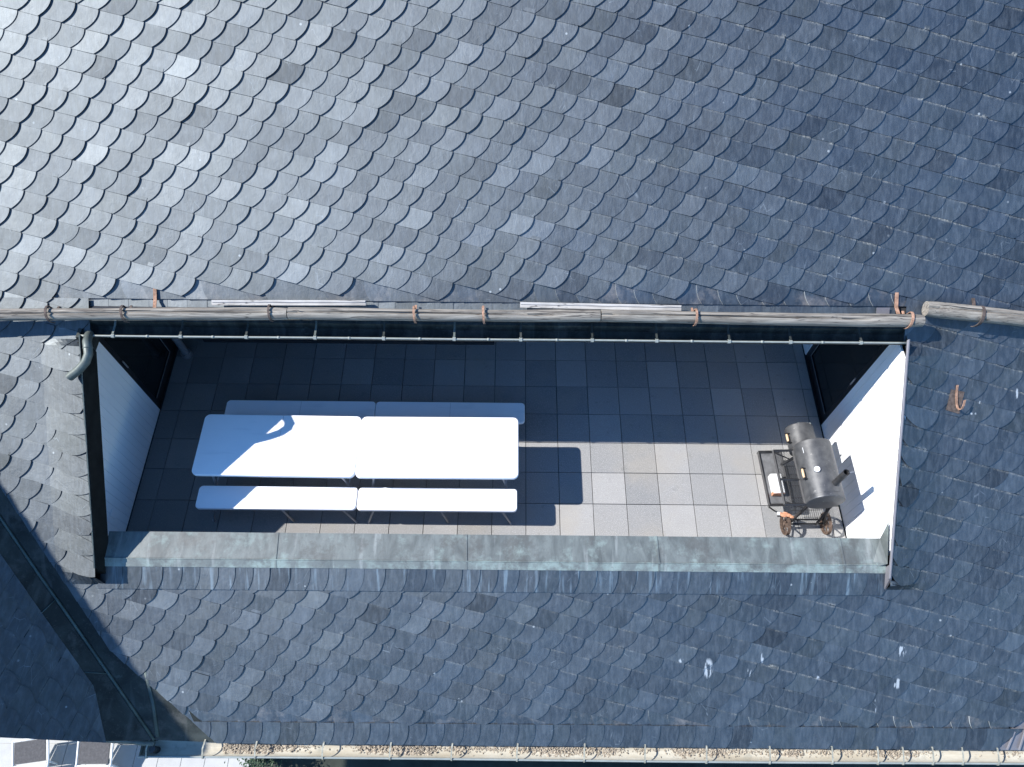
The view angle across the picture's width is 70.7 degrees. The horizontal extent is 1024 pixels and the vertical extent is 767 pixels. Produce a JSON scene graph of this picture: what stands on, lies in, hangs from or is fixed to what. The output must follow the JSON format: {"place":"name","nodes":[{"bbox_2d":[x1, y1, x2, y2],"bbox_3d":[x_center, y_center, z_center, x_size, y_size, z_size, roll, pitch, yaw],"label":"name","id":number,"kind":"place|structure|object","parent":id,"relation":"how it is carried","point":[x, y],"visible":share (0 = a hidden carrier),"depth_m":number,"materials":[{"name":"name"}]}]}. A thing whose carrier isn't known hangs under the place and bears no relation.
{"place":"outdoors","nodes":[
{"label":"outdoors","id":0,"kind":"place"},
{"bbox_2d":[0,738,251,766],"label":"terrace","id":1,"kind":"structure","parent":0,"point":[62,753],"depth_m":11.97,"materials":[{"name":"tile"}]},
{"bbox_2d":[11,739,57,766],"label":"sun lounger","id":2,"kind":"object","parent":1,"relation":"on","point":[26,751],"visible":0.82,"depth_m":11.66,"materials":[{"name":"grey fabric"}]},
{"bbox_2d":[75,741,118,766],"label":"sun lounger","id":3,"kind":"object","parent":1,"relation":"on","point":[92,752],"visible":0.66,"depth_m":11.66,"materials":[{"name":"grey fabric"}]},
{"bbox_2d":[126,339,846,537],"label":"terrace floor","id":4,"kind":"structure","parent":0,"point":[702,424],"depth_m":9.11,"materials":[{"name":"grey tile"}]},
{"bbox_2d":[195,486,357,522],"bbox_3d":[-2.652,1.395,8.336,1.800,0.443,0.294,1,60,0],"label":"folding bench","id":5,"kind":"object","parent":4,"relation":"on","point":[281,498],"visible":0.95,"depth_m":8.14,"materials":[{"name":"white plastic"}]},
{"bbox_2d":[192,414,361,486],"bbox_3d":[-2.637,0.874,8.460,1.805,0.741,0.752,1,60,0],"label":"folding table","id":6,"kind":"object","parent":4,"relation":"on","point":[290,446],"visible":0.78,"depth_m":8.13,"materials":[{"name":"white plastic"}]},
{"bbox_2d":[225,400,375,419],"bbox_3d":[-2.554,0.435,8.886,1.800,0.443,0.294,1,60,0],"label":"folding bench","id":7,"kind":"object","parent":4,"relation":"on","point":[361,409],"visible":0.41,"depth_m":8.71,"materials":[{"name":"white plastic"}]},
{"bbox_2d":[355,417,518,488],"bbox_3d":[-0.832,0.895,8.462,1.805,0.741,0.752,0,60,0],"label":"folding table","id":8,"kind":"object","parent":4,"relation":"on","point":[438,447],"visible":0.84,"depth_m":8.13,"materials":[{"name":"white plastic"}]},
{"bbox_2d":[357,487,516,524],"bbox_3d":[-0.842,1.414,8.339,1.800,0.443,0.294,1,60,0],"label":"folding bench","id":9,"kind":"object","parent":4,"relation":"on","point":[442,500],"visible":1,"depth_m":8.14,"materials":[{"name":"white plastic"}]},
{"bbox_2d":[375,402,524,438],"bbox_3d":[-0.748,0.453,8.890,1.800,0.443,0.294,1,60,0],"label":"folding bench","id":10,"kind":"object","parent":4,"relation":"on","point":[441,409],"visible":0.59,"depth_m":8.71,"materials":[{"name":"white plastic"}]},
{"bbox_2d":[756,422,851,534],"bbox_3d":[3.298,0.991,8.144,0.702,1.266,1.145,-1,60,-1],"label":"barrel smoker","id":11,"kind":"object","parent":4,"relation":"on","point":[820,479],"visible":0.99,"depth_m":7.99,"materials":[{"name":"black metal"}]},
{"bbox_2d":[777,512,793,517],"bbox_3d":[3.128,1.500,8.250,0.194,0.028,0.068,11,61,6],"label":"grill glove","id":12,"kind":"object","parent":11,"relation":"hanging from","point":[784,514],"visible":1,"depth_m":8.24,"materials":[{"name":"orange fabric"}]},
{"bbox_2d":[0,0,1023,765],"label":"house","id":13,"kind":"structure","parent":0,"point":[814,156],"depth_m":7.18,"materials":[{"name":"stone"}]},
{"bbox_2d":[99,338,174,407],"bbox_3d":[-4.505,-0.603,8.450,0.121,2.200,0.890,1,60,0],"label":"door","id":14,"kind":"structure","parent":13,"relation":"in","point":[147,361],"depth_m":8.90,"materials":[{"name":"black glass"}]},
{"bbox_2d":[0,307,287,320],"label":"snow guard log","id":15,"kind":"object","parent":13,"relation":"on","point":[215,313],"visible":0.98,"depth_m":6.97,"materials":[{"name":"grey wood"}]},
{"bbox_2d":[211,300,365,305],"bbox_3d":[-2.200,-0.798,7.128,1.517,0.054,0.056,0,60,0],"label":"plank","id":16,"kind":"object","parent":13,"relation":"on","point":[296,302],"visible":1,"depth_m":7.12,"materials":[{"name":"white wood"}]},
{"bbox_2d":[287,307,600,321],"bbox_3d":[-0.659,-0.670,7.043,3.037,0.129,0.132,1,60,0],"label":"snow guard log","id":17,"kind":"object","parent":13,"relation":"on","point":[385,314],"visible":0.99,"depth_m":7.00,"materials":[{"name":"grey wood"}]},
{"bbox_2d":[520,302,681,310],"bbox_3d":[0.876,-0.762,7.136,1.591,0.056,0.058,1,60,0],"label":"plank","id":18,"kind":"object","parent":13,"relation":"on","point":[599,306],"visible":1,"depth_m":7.12,"materials":[{"name":"grey wood"}]},
{"bbox_2d":[222,743,1022,760],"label":"leaf litter","id":19,"kind":"object","parent":13,"relation":"on","point":[396,750],"visible":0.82,"depth_m":7.85,"materials":[{"name":"beige plant"}]},
{"bbox_2d":[600,309,924,326],"bbox_3d":[2.434,-0.634,7.045,3.131,0.136,0.132,1,60,0],"label":"snow guard log","id":20,"kind":"object","parent":13,"relation":"on","point":[791,319],"visible":0.99,"depth_m":7.00,"materials":[{"name":"grey wood"}]},
{"bbox_2d":[807,344,888,423],"bbox_3d":[3.964,-0.481,8.447,0.121,2.200,1.060,1,60,0],"label":"door","id":21,"kind":"structure","parent":13,"relation":"in","point":[835,369],"depth_m":8.80,"materials":[{"name":"black glass"}]},
{"bbox_2d":[922,301,1023,326],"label":"snow guard log","id":22,"kind":"object","parent":13,"relation":"on","point":[955,311],"visible":0.99,"depth_m":7.01,"materials":[{"name":"grey wood"}]},
{"bbox_2d":[256,758,1023,766],"bbox_3d":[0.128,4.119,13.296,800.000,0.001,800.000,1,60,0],"label":"ground","id":23,"kind":"structure","parent":0,"point":[368,763],"depth_m":12.03,"materials":[{"name":"soil"}]},
{"bbox_2d":[224,758,286,766],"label":"garden shrub","id":24,"kind":"object","parent":23,"relation":"on","point":[260,762],"visible":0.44,"depth_m":11.50,"materials":[{"name":"green plant"}]},
{"bbox_2d":[768,474,784,495],"bbox_3d":[3.078,1.179,8.408,0.134,0.100,0.244,-1,60,-1],"label":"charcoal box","id":25,"kind":"object","parent":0,"point":[774,484],"visible":0.74,"depth_m":8.37,"materials":[{"name":"white cardboard"}]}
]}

